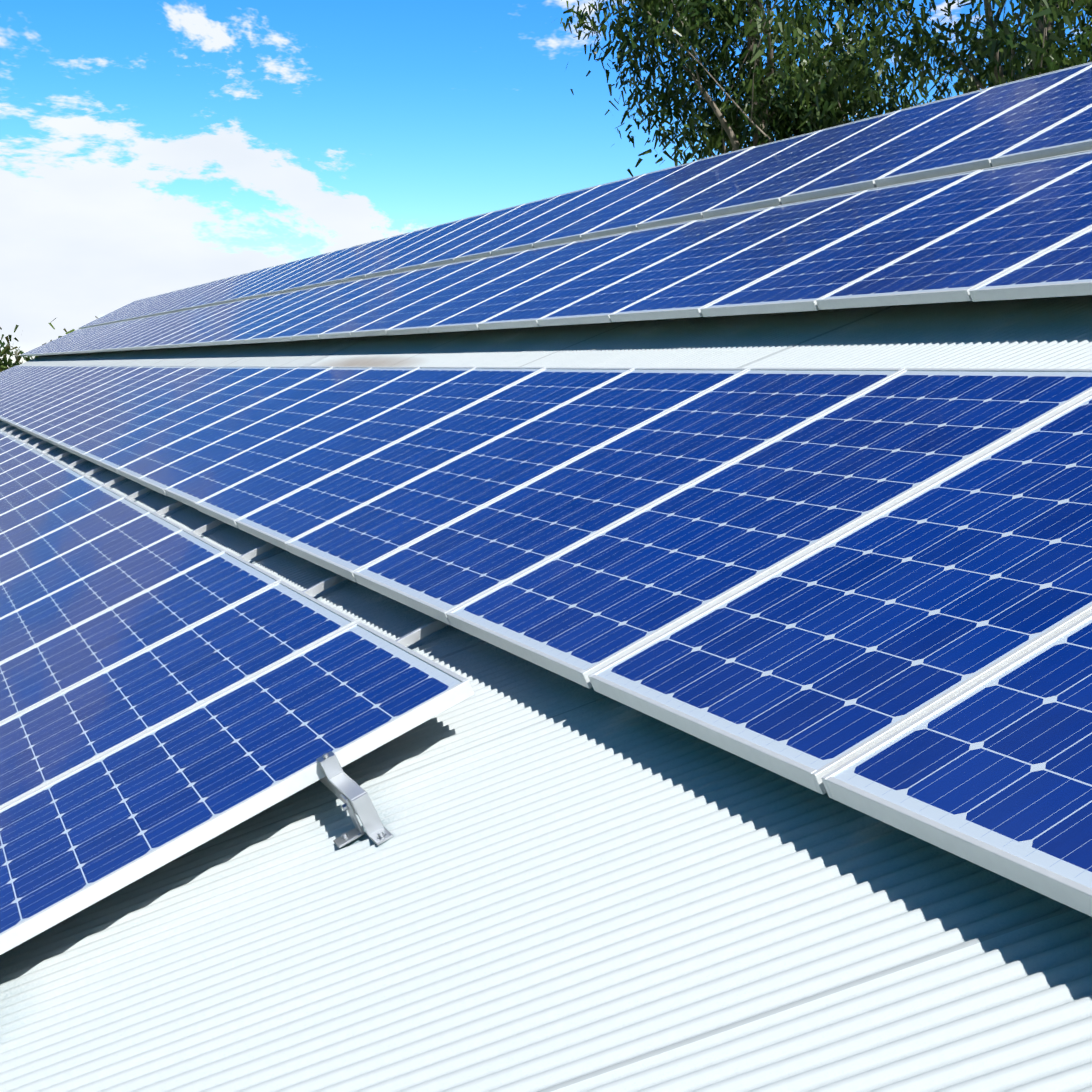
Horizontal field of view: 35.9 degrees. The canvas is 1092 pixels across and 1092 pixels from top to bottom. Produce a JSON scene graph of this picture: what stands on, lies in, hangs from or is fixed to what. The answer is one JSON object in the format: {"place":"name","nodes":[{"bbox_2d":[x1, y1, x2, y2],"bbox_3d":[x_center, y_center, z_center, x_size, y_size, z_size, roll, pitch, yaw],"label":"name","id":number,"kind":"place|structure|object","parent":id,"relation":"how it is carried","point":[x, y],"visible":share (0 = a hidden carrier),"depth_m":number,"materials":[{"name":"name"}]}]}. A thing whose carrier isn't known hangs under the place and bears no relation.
{"place":"outdoors","nodes":[
{"label":"outdoors","id":0,"kind":"place"},
{"bbox_2d":[0,0,1091,367],"label":"sky","id":1,"kind":"structure","parent":0,"point":[149,148],"materials":[{"name":"blue"}]},
{"label":"ground","id":2,"kind":"structure","parent":0,"visible":0},
{"bbox_2d":[0,325,32,371],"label":"foliage","id":3,"kind":"object","parent":2,"relation":"on","point":[6,364],"visible":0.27,"depth_m":146.49,"materials":[{"name":"green plant"}]},
{"bbox_2d":[5,336,51,366],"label":"foliage","id":4,"kind":"object","parent":2,"relation":"on","point":[7,338],"depth_m":158.62,"materials":[{"name":"green plant"}]},
{"bbox_2d":[35,318,74,357],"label":"foliage","id":5,"kind":"object","parent":2,"relation":"on","point":[64,329],"depth_m":130.29,"materials":[{"name":"green plant"}]},
{"bbox_2d":[555,0,992,176],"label":"foliage","id":6,"kind":"object","parent":2,"relation":"on","point":[729,127],"visible":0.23,"depth_m":35.53,"materials":[{"name":"green plant"}]},
{"bbox_2d":[571,0,1091,141],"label":"foliage","id":7,"kind":"object","parent":2,"relation":"on","point":[912,54],"visible":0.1,"depth_m":30.83,"materials":[{"name":"green plant"}]},
{"bbox_2d":[905,0,1091,98],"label":"foliage","id":8,"kind":"object","parent":2,"relation":"on","point":[1062,13],"visible":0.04,"depth_m":25.04,"materials":[{"name":"green plant"}]},
{"bbox_2d":[929,0,1091,97],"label":"foliage","id":9,"kind":"object","parent":2,"relation":"on","point":[1077,30],"visible":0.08,"depth_m":40.39,"materials":[{"name":"green plant"}]},
{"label":"shed building walls","id":10,"kind":"object","parent":2,"relation":"on","visible":0},
{"bbox_2d":[0,166,1091,1091],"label":"corrugated roof","id":11,"kind":"structure","parent":10,"relation":"on","point":[555,883],"depth_m":3.17,"materials":[{"name":"white metal"}]},
{"bbox_2d":[316,751,392,847],"bbox_3d":[-0.463,0.575,3.781,0.105,0.150,0.312,-28,15,-17],"label":"mounting bracket","id":12,"kind":"object","parent":11,"relation":"on","point":[377,832],"visible":1,"depth_m":3.73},
{"bbox_2d":[0,197,822,815],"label":"mounting rails","id":13,"kind":"object","parent":11,"relation":"on","point":[344,785],"visible":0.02,"depth_m":6.01,"materials":[{"name":"metal"}]},
{"bbox_2d":[0,62,1091,954],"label":"solar panel frames","id":14,"kind":"structure","parent":13,"relation":"on","point":[1016,868],"depth_m":5.32,"materials":[{"name":"silver metal"}]},
{"bbox_2d":[0,63,1091,933],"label":"solar panels","id":15,"kind":"object","parent":14,"relation":"in","point":[836,649],"visible":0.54,"depth_m":5.33,"materials":[{"name":"blue glass"}]}
]}

